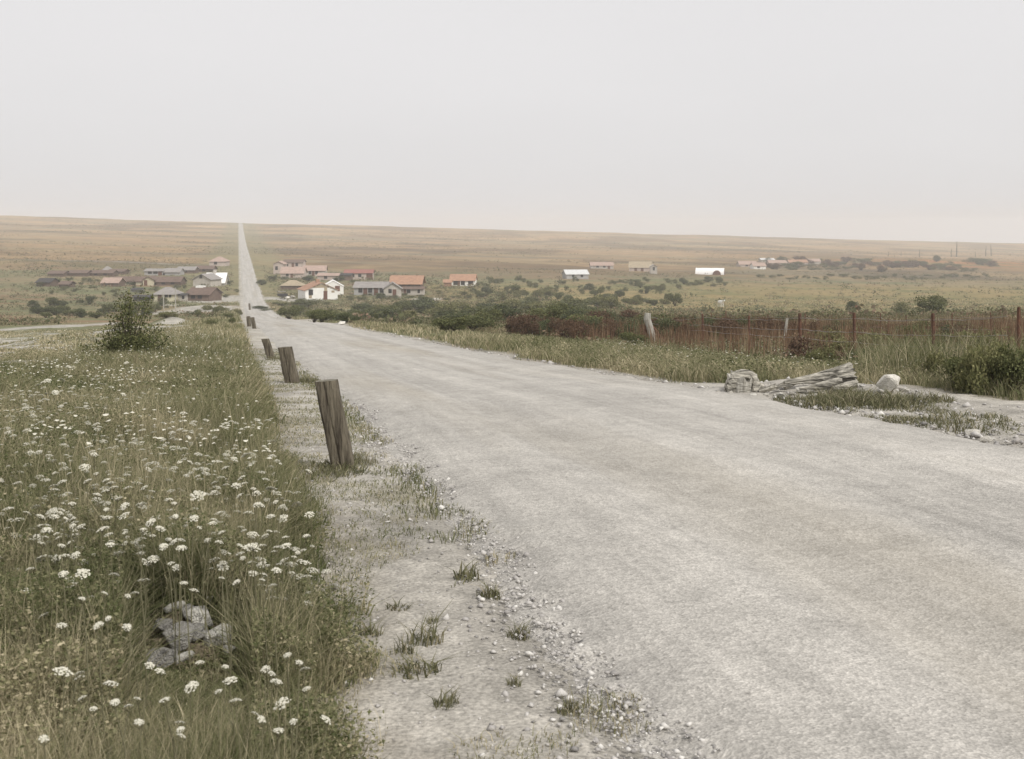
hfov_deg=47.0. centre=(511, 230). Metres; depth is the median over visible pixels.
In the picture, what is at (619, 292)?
bush
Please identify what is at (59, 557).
umbel flower
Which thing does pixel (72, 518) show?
umbel flower
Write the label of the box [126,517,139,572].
umbel flower
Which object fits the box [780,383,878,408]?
grass tuft
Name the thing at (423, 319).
scrub
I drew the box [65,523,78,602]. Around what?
umbel flower
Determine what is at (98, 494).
umbel flower
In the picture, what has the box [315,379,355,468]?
roadside post
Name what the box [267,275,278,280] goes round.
bush
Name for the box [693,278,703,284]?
bush
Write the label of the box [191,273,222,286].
grey house
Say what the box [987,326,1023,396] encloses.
weed clump
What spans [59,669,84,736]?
umbel flower
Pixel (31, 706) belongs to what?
verge grass
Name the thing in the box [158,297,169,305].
bush
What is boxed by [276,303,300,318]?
bush
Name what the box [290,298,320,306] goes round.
bush
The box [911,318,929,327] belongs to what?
bush
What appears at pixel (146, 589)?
umbel flower
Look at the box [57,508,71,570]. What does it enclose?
umbel flower
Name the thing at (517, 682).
grass tuft
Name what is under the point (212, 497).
umbel flower
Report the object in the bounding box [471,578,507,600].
grass tuft
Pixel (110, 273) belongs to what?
reddish hut
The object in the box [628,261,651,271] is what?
ochre house
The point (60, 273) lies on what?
reddish hut
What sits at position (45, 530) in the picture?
umbel flower
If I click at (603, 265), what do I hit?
pink house
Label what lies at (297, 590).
umbel flower
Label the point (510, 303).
bush
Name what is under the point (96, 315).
bush
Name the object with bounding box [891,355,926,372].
weed clump
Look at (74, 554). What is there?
umbel flower
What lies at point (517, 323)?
bush
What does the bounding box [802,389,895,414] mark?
grass tuft
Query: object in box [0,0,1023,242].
sky
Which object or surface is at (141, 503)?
umbel flower
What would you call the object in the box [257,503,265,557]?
umbel flower
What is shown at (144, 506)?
umbel blossom
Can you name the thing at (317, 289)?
white house
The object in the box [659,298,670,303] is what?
bush
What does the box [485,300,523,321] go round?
bush
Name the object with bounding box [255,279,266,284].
bush
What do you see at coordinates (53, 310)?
bush
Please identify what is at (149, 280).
gabled hut
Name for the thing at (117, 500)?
umbel flower
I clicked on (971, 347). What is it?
weed clump
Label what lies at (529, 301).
bush
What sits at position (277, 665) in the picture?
umbel flower
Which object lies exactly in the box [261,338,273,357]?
roadside post
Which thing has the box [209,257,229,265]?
pink ruin
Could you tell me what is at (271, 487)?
umbel flower
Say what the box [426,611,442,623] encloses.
grass tuft
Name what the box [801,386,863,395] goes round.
grass tuft
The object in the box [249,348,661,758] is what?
sparse grass
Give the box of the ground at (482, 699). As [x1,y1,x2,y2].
[0,215,1023,758]
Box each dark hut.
[34,278,59,286]
[57,281,76,287]
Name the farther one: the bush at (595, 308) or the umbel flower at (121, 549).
the bush at (595, 308)
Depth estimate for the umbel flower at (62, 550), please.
3.79 m
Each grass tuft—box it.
[264,355,279,359]
[287,455,368,482]
[295,458,368,476]
[299,374,320,382]
[352,446,378,465]
[353,613,389,637]
[377,640,457,680]
[381,631,420,654]
[384,596,418,611]
[391,594,456,646]
[422,682,468,709]
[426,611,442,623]
[445,555,482,582]
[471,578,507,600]
[503,669,522,687]
[505,615,538,640]
[551,681,583,715]
[772,392,817,405]
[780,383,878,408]
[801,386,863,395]
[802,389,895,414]
[815,383,910,400]
[819,382,925,411]
[826,385,948,407]
[855,412,919,423]
[876,388,951,409]
[879,387,956,404]
[881,412,958,428]
[910,404,952,413]
[915,407,1014,424]
[937,411,1023,435]
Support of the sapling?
on the ground at (482, 699)
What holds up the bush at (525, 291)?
on the ground at (482, 699)
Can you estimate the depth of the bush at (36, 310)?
174.92 m
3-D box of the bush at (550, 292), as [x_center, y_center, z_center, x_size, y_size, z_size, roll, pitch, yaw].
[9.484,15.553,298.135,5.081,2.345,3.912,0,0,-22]
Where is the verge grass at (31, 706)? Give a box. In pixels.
[0,301,402,758]
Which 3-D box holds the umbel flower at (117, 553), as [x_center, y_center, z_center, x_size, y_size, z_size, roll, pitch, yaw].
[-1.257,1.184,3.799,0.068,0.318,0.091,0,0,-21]
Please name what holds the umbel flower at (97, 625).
on the ground at (482, 699)
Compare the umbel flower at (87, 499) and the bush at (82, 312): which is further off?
the bush at (82, 312)
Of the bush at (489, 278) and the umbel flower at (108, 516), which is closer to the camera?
the umbel flower at (108, 516)
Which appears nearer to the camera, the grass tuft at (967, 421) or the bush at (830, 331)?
the grass tuft at (967, 421)
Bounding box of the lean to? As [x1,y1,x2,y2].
[443,279,452,286]
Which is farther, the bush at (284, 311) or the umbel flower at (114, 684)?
the bush at (284, 311)
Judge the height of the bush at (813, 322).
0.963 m
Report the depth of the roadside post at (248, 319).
61.62 m
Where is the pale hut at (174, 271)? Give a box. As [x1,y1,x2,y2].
[163,268,185,274]
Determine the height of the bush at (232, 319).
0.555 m
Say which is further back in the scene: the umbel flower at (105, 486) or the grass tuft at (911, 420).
the grass tuft at (911, 420)
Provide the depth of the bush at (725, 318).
49.84 m
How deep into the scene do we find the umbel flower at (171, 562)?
3.63 m
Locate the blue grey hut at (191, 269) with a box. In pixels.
[177,266,199,272]
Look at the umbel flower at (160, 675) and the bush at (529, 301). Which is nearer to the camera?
the umbel flower at (160, 675)
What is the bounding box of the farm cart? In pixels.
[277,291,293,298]
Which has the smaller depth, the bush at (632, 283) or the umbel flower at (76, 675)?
the umbel flower at (76, 675)
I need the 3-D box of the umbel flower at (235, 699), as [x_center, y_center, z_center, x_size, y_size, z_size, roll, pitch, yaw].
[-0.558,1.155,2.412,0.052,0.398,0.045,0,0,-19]
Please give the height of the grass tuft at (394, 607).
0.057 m
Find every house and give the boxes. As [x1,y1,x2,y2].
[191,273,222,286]
[213,270,229,285]
[273,261,287,273]
[279,267,307,277]
[283,259,305,266]
[297,279,337,299]
[303,265,327,275]
[316,273,340,280]
[325,279,343,294]
[344,269,374,279]
[352,281,389,294]
[389,275,425,291]
[589,262,613,268]
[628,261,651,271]
[736,261,756,266]
[749,263,765,269]
[758,258,774,261]
[766,260,786,264]
[786,260,808,264]
[808,259,820,263]
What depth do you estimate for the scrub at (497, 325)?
54.95 m
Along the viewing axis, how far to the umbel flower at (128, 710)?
2.60 m
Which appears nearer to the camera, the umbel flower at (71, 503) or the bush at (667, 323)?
the umbel flower at (71, 503)
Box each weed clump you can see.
[618,330,649,344]
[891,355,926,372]
[907,349,950,380]
[927,326,954,338]
[934,349,979,390]
[936,337,975,354]
[948,350,998,393]
[955,321,1019,394]
[964,327,1022,379]
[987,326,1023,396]
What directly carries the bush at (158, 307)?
on the ground at (482, 699)
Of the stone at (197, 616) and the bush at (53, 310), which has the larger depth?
the bush at (53, 310)
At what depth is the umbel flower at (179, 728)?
2.52 m
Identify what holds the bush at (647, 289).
on the ground at (482, 699)
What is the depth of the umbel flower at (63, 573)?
3.23 m
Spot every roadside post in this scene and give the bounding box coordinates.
[246,316,250,326]
[250,317,256,328]
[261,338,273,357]
[278,346,299,382]
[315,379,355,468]
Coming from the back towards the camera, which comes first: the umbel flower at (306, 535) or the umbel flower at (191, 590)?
the umbel flower at (306, 535)
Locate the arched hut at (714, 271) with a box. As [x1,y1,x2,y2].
[695,268,724,274]
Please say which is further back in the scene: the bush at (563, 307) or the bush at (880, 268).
the bush at (880, 268)
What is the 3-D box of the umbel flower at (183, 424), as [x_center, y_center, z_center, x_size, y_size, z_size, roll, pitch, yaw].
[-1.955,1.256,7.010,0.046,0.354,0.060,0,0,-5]
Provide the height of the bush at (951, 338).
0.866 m
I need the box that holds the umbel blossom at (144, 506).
[0,386,330,605]
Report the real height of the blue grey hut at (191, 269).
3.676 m
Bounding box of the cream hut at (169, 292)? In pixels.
[153,287,183,301]
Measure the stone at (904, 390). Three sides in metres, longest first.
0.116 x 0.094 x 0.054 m
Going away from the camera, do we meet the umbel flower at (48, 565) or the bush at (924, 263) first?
the umbel flower at (48, 565)
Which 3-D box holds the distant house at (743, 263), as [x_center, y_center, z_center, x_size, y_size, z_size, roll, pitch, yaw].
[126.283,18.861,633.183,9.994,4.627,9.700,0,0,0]
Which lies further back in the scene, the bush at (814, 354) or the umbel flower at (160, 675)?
the bush at (814, 354)
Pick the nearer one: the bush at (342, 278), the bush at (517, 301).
the bush at (517, 301)
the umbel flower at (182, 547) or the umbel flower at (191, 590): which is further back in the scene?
the umbel flower at (182, 547)
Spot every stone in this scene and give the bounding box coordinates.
[146,647,177,667]
[152,618,172,631]
[163,600,184,612]
[163,621,194,651]
[176,650,194,663]
[182,603,194,620]
[187,605,212,626]
[192,623,207,641]
[203,623,230,647]
[223,645,234,654]
[724,369,763,392]
[868,374,899,392]
[898,387,909,391]
[965,429,980,435]
[977,435,993,442]
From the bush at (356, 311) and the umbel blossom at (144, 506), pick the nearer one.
the umbel blossom at (144, 506)
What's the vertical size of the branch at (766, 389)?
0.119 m
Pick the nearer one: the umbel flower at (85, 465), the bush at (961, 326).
the umbel flower at (85, 465)
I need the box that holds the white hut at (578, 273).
[561,269,589,278]
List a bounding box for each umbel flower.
[22,511,32,543]
[22,566,39,678]
[26,537,43,583]
[30,505,41,569]
[33,734,54,758]
[35,523,49,582]
[35,555,53,602]
[37,514,46,553]
[37,541,47,601]
[41,535,51,609]
[42,527,63,566]
[42,540,52,594]
[50,514,59,545]
[50,531,61,568]
[51,511,65,580]
[52,554,63,585]
[52,666,73,758]
[54,553,70,590]
[55,622,75,713]
[56,480,66,519]
[56,570,73,662]
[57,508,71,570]
[57,544,68,568]
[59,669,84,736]
[60,695,89,757]
[61,516,68,551]
[64,513,75,588]
[64,517,75,567]
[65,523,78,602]
[66,501,77,573]
[69,520,83,574]
[70,551,79,595]
[71,673,86,728]
[75,524,84,559]
[75,568,93,638]
[75,595,93,709]
[75,596,88,638]
[79,464,90,491]
[82,479,93,545]
[85,705,111,756]
[89,679,118,749]
[90,452,97,476]
[90,621,112,748]
[93,493,104,533]
[94,526,108,577]
[95,591,112,698]
[98,508,110,551]
[99,515,107,543]
[101,478,109,508]
[101,515,113,557]
[101,616,114,679]
[104,542,122,617]
[106,540,132,614]
[106,698,126,758]
[108,572,138,667]
[112,551,123,612]
[113,496,122,534]
[115,594,134,646]
[117,531,128,591]
[118,512,129,555]
[119,502,128,546]
[120,701,134,758]
[121,590,141,703]
[121,624,148,701]
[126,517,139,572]
[128,551,146,598]
[129,717,148,758]
[131,539,148,643]
[131,695,148,757]
[132,502,146,539]
[133,578,147,705]
[134,552,153,635]
[136,485,148,516]
[137,527,146,647]
[137,661,157,758]
[138,578,151,682]
[140,558,149,623]
[145,518,162,591]
[147,555,159,621]
[149,534,167,608]
[153,667,179,748]
[154,526,166,585]
[156,695,174,758]
[157,543,182,629]
[160,537,184,635]
[163,538,174,604]
[165,561,181,666]
[168,538,178,614]
[169,501,179,602]
[171,514,182,620]
[171,564,181,622]
[171,719,187,758]
[171,725,188,758]
[172,731,191,758]
[175,545,187,670]
[179,580,194,700]
[180,412,186,447]
[183,681,198,736]
[187,515,199,622]
[189,587,219,683]
[190,490,205,521]
[194,660,206,726]
[195,526,207,604]
[197,521,218,608]
[202,537,210,629]
[204,538,211,586]
[209,490,216,517]
[209,530,223,595]
[210,518,223,590]
[210,687,224,758]
[214,540,229,621]
[216,664,232,745]
[217,562,228,651]
[218,548,229,644]
[218,560,242,644]
[218,577,233,685]
[222,676,242,744]
[224,543,243,620]
[227,579,242,706]
[227,695,241,758]
[231,483,240,512]
[234,551,244,651]
[238,475,245,526]
[238,556,245,641]
[241,546,250,647]
[244,543,260,627]
[246,545,257,652]
[248,571,262,614]
[249,709,263,755]
[250,487,258,540]
[252,502,260,551]
[253,714,271,758]
[254,490,260,535]
[256,577,273,707]
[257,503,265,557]
[257,543,269,632]
[257,573,268,619]
[258,543,269,610]
[258,665,274,757]
[263,486,275,554]
[266,514,279,576]
[266,557,288,622]
[266,670,279,750]
[267,582,285,708]
[268,549,278,609]
[268,677,285,758]
[271,500,283,558]
[271,567,282,652]
[271,726,287,758]
[273,697,290,757]
[275,494,282,565]
[276,543,290,658]
[277,504,284,556]
[277,514,287,535]
[280,535,293,620]
[280,651,300,758]
[285,717,301,757]
[286,542,293,615]
[286,562,297,596]
[287,571,309,620]
[288,554,303,644]
[289,658,307,758]
[290,546,299,606]
[292,502,302,539]
[295,551,300,580]
[297,558,304,591]
[299,666,311,733]
[299,685,325,758]
[300,534,310,573]
[300,560,324,648]
[304,511,318,587]
[306,469,312,561]
[318,714,334,758]
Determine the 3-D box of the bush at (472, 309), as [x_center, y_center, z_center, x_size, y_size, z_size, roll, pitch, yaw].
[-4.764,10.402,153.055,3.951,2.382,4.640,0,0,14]
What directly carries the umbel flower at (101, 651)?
on the ground at (482, 699)
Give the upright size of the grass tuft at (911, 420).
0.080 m
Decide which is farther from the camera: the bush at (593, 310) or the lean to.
the lean to
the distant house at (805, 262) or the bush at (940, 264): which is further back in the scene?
the bush at (940, 264)
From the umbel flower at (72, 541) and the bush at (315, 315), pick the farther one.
the bush at (315, 315)
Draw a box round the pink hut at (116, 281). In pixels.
[100,277,126,286]
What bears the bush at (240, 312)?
on the ground at (482, 699)
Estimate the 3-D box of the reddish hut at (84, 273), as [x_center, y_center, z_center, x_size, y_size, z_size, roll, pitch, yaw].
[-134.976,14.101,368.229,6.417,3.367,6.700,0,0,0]
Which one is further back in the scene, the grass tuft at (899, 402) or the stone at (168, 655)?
the grass tuft at (899, 402)
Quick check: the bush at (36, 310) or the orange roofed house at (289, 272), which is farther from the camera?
the orange roofed house at (289, 272)
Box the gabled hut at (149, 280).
[142,276,157,285]
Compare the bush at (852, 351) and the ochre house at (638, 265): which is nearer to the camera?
the bush at (852, 351)
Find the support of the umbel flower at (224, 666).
on the ground at (482, 699)
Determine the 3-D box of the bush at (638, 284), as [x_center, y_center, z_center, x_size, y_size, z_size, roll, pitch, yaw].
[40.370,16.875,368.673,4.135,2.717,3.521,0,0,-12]
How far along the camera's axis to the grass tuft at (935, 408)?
10.73 m
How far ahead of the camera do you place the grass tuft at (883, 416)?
10.13 m
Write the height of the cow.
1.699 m
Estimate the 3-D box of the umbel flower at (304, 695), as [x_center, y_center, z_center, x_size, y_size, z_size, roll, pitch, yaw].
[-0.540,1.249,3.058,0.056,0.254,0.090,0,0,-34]
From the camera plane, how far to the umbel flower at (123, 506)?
4.34 m
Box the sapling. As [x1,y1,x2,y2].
[78,285,172,354]
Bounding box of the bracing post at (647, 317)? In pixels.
[644,313,659,340]
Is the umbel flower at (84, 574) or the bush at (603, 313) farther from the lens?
the bush at (603, 313)
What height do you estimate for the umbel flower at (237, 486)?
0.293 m
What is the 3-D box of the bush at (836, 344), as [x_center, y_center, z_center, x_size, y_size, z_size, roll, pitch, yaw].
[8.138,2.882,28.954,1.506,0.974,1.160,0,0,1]
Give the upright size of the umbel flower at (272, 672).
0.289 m
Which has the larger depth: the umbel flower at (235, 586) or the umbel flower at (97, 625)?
the umbel flower at (235, 586)
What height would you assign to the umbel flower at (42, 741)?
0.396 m
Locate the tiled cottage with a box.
[449,274,477,285]
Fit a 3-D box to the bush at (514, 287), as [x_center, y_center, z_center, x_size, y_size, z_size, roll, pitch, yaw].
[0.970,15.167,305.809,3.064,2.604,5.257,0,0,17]
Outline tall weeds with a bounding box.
[834,316,1023,384]
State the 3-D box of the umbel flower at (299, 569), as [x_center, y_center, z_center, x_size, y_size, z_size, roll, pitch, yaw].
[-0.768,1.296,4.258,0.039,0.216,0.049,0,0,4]
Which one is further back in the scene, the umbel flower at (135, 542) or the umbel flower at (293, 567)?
the umbel flower at (293, 567)
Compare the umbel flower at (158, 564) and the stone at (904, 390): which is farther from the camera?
the stone at (904, 390)
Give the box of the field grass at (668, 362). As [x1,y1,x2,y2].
[265,290,1023,400]
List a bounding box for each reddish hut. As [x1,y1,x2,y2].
[46,270,69,276]
[68,270,90,276]
[90,270,119,276]
[109,269,129,274]
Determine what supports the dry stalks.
on the ground at (482, 699)
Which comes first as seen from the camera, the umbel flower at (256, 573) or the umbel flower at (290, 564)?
the umbel flower at (256, 573)
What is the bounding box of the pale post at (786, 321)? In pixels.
[783,318,788,339]
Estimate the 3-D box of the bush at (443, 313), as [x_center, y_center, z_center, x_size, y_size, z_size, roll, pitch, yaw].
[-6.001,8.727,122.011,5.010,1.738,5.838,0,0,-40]
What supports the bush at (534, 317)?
on the ground at (482, 699)
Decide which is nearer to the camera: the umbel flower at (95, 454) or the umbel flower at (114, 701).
the umbel flower at (114, 701)
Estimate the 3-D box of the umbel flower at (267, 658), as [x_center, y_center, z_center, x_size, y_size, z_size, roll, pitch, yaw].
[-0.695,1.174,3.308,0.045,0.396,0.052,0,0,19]
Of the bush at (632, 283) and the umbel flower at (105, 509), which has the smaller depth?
the umbel flower at (105, 509)
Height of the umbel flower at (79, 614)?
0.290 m
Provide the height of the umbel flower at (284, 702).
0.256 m
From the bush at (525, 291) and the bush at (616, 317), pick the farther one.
the bush at (525, 291)
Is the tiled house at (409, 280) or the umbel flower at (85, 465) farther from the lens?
the tiled house at (409, 280)
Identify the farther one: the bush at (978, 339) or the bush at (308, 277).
the bush at (308, 277)
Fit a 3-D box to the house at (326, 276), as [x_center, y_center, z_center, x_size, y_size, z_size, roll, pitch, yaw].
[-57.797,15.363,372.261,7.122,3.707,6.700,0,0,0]
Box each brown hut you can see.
[186,285,222,300]
[196,265,217,271]
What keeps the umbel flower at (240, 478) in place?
on the ground at (482, 699)
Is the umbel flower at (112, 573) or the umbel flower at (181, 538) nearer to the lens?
the umbel flower at (112, 573)
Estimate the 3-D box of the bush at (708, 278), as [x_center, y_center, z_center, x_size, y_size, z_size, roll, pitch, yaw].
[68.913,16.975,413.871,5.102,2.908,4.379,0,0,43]
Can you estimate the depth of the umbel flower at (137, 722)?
2.27 m
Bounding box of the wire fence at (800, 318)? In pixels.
[652,307,1020,353]
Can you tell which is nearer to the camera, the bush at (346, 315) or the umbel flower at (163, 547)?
the umbel flower at (163, 547)
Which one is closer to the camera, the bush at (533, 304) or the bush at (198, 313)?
the bush at (198, 313)
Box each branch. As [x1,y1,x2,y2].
[758,383,776,392]
[768,384,792,391]
[795,386,806,392]
[806,387,832,392]
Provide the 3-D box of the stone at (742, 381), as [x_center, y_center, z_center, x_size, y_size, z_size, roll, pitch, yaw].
[2.469,1.663,12.555,0.430,0.382,0.361,0,0,0]
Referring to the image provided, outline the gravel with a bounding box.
[268,327,1023,758]
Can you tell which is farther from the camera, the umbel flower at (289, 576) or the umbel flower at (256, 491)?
the umbel flower at (256, 491)
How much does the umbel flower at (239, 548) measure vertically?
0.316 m
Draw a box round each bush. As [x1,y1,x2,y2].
[25,300,40,307]
[28,305,44,313]
[40,312,51,317]
[42,305,64,314]
[45,296,58,305]
[53,299,68,305]
[55,304,73,310]
[60,310,76,315]
[73,308,88,316]
[74,295,96,303]
[88,312,105,317]
[94,306,109,314]
[101,300,115,311]
[137,306,153,314]
[143,303,158,312]
[150,300,162,311]
[154,311,178,317]
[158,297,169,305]
[195,310,205,316]
[200,305,212,309]
[203,320,216,324]
[215,303,229,310]
[222,313,234,317]
[228,317,236,322]
[234,309,242,314]
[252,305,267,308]
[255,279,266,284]
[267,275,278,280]
[271,301,288,305]
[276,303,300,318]
[289,304,308,314]
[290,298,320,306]
[302,275,314,280]
[304,307,324,322]
[306,305,336,321]
[322,313,352,321]
[333,276,344,280]
[333,307,349,313]
[335,313,361,321]
[344,308,373,319]
[348,300,384,309]
[362,305,403,317]
[369,303,383,310]
[375,291,387,298]
[378,304,401,312]
[393,297,413,311]
[399,310,418,319]
[408,295,438,309]
[408,300,452,312]
[421,298,462,314]
[423,303,460,315]
[427,315,472,331]
[430,307,465,317]
[444,309,471,319]
[451,297,471,308]
[454,311,495,330]
[460,304,489,313]
[468,303,505,327]
[472,299,501,310]
[481,286,494,292]
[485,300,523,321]
[486,275,493,282]
[496,313,533,332]
[499,296,519,308]
[505,298,527,308]
[509,312,529,334]
[510,285,520,291]
[513,287,520,297]
[515,296,560,311]
[517,289,528,294]
[519,314,540,335]
[520,300,544,306]
[520,310,545,321]
[524,318,549,335]
[525,301,563,318]
[530,289,546,296]
[533,314,556,335]
[539,312,558,329]
[544,287,556,295]
[545,298,576,319]
[548,315,576,335]
[551,298,584,307]
[553,309,612,323]
[555,294,562,299]
[557,320,593,338]
[558,305,588,320]
[560,294,572,301]
[570,314,591,338]
[571,297,592,308]
[574,314,605,336]
[581,304,618,312]
[582,307,619,321]
[583,299,625,306]
[583,307,602,314]
[584,283,593,289]
[589,290,601,294]
[593,289,623,308]
[595,307,629,322]
[598,285,604,292]
[603,292,617,296]
[612,307,643,318]
[613,289,625,296]
[615,315,632,330]
[615,323,640,336]
[620,316,647,332]
[623,313,641,320]
[627,294,642,304]
[628,279,640,285]
[629,313,673,321]
[631,294,646,301]
[634,310,671,319]
[635,282,645,287]
[638,283,653,293]
[650,299,657,305]
[652,313,688,338]
[659,282,665,289]
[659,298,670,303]
[667,291,683,305]
[677,313,704,321]
[679,277,688,283]
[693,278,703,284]
[693,310,719,330]
[699,321,738,336]
[704,276,713,281]
[705,314,740,329]
[710,313,747,338]
[714,276,722,282]
[731,313,754,330]
[731,313,755,329]
[751,317,794,336]
[766,262,781,268]
[774,319,802,334]
[775,315,796,322]
[782,328,824,358]
[785,266,797,269]
[788,261,805,267]
[791,254,805,259]
[796,340,836,363]
[802,316,823,332]
[807,328,846,344]
[812,329,860,352]
[826,261,839,266]
[829,349,851,359]
[840,256,851,262]
[845,300,863,310]
[845,342,875,361]
[847,322,900,347]
[849,262,865,267]
[856,258,872,263]
[857,264,865,269]
[876,265,887,271]
[879,258,894,265]
[885,262,900,267]
[888,301,910,312]
[897,331,945,345]
[898,322,926,339]
[901,259,915,267]
[909,292,953,314]
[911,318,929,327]
[919,261,927,266]
[923,264,937,269]
[927,331,958,342]
[933,255,940,261]
[933,263,946,266]
[935,320,968,332]
[941,265,958,269]
[949,320,987,335]
[954,321,1005,346]
[973,258,993,264]
[979,326,1004,337]
[986,260,996,266]
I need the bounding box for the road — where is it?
[239,223,1023,758]
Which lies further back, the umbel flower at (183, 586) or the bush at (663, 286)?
the bush at (663, 286)
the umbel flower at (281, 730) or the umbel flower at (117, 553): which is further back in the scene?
the umbel flower at (117, 553)
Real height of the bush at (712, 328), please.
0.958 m
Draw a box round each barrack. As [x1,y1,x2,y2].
[112,276,146,284]
[155,276,186,285]
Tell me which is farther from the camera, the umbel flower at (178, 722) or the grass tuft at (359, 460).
the grass tuft at (359, 460)
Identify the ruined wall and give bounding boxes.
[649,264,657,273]
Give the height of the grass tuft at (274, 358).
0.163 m
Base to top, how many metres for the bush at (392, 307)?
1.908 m
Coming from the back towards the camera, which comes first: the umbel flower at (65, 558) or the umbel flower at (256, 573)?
the umbel flower at (256, 573)
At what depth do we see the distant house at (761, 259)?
759.75 m
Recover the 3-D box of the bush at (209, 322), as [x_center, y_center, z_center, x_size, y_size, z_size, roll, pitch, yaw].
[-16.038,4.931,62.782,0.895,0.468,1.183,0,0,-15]
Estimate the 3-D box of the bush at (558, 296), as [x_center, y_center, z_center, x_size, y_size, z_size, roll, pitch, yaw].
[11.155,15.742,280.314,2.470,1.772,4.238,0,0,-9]
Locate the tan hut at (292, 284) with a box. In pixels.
[280,280,305,289]
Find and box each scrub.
[0,217,1023,284]
[0,260,234,325]
[36,256,999,342]
[260,269,1023,325]
[458,309,1023,367]
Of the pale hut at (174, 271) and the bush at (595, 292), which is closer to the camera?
the bush at (595, 292)
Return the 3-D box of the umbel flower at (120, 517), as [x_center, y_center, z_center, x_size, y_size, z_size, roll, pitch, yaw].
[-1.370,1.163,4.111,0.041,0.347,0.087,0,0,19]
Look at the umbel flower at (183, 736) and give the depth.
2.36 m
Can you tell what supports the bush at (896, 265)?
on the ground at (482, 699)
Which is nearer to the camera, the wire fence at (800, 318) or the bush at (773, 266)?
the wire fence at (800, 318)
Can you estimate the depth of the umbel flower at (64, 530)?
4.20 m
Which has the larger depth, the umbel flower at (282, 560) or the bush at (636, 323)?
the bush at (636, 323)
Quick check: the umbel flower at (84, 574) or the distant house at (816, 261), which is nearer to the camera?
the umbel flower at (84, 574)
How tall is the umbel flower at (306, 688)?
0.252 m
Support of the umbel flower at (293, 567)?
on the ground at (482, 699)
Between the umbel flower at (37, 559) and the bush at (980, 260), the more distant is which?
the bush at (980, 260)
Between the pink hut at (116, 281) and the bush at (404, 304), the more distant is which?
the pink hut at (116, 281)
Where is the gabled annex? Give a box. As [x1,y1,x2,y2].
[383,281,402,296]
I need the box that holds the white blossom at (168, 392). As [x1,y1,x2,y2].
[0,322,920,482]
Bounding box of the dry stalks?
[532,310,1023,359]
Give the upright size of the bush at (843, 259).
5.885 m
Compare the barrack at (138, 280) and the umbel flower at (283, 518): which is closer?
the umbel flower at (283, 518)
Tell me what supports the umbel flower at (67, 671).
on the ground at (482, 699)
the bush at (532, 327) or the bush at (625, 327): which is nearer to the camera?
the bush at (625, 327)
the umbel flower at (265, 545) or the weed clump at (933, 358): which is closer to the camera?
the umbel flower at (265, 545)
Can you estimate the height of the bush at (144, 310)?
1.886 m
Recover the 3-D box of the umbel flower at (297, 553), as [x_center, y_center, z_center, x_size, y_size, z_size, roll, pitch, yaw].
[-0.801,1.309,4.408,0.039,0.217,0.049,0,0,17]
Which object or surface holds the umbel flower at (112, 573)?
on the ground at (482, 699)
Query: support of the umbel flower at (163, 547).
on the ground at (482, 699)
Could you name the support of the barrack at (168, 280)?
on the ground at (482, 699)
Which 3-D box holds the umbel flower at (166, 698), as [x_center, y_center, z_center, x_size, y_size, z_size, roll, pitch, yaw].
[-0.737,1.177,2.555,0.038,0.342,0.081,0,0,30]
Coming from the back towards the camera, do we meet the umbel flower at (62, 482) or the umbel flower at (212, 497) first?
the umbel flower at (212, 497)
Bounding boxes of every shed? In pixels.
[130,288,145,291]
[132,295,153,300]
[178,293,188,300]
[339,273,353,280]
[402,286,425,294]
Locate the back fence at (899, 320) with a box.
[685,311,991,334]
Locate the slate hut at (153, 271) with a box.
[144,268,165,274]
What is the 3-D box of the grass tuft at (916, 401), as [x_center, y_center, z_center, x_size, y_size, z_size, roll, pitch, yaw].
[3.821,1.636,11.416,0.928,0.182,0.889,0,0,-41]
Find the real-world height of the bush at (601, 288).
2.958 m
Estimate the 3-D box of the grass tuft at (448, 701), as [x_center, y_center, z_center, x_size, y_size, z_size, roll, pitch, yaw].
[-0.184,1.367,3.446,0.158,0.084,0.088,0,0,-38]
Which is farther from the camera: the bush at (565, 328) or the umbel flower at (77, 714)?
the bush at (565, 328)
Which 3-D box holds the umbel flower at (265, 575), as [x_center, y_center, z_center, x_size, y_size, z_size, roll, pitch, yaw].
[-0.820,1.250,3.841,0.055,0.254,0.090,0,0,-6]
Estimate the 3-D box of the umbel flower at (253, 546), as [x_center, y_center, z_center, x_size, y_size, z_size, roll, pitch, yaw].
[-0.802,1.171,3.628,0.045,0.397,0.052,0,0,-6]
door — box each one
[323,291,326,299]
[366,273,372,279]
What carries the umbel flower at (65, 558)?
on the ground at (482, 699)
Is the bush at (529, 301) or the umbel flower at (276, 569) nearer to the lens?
the umbel flower at (276, 569)
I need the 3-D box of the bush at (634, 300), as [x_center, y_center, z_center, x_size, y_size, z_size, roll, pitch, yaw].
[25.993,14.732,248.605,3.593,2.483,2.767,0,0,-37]
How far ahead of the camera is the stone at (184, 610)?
3.88 m
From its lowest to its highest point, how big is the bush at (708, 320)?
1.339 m
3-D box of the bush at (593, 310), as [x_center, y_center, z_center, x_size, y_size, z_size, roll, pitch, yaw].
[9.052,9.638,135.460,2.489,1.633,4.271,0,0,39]
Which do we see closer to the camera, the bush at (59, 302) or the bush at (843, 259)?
the bush at (59, 302)
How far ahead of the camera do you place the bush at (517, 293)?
285.44 m
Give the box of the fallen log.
[783,362,859,390]
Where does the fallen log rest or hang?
on the ground at (482, 699)
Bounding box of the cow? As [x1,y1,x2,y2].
[718,299,724,306]
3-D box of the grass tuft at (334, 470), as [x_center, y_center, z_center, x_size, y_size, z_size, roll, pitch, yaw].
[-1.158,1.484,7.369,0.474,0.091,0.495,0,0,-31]
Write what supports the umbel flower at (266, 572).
on the ground at (482, 699)
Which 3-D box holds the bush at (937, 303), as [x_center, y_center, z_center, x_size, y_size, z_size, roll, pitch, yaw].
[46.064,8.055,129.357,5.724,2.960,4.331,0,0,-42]

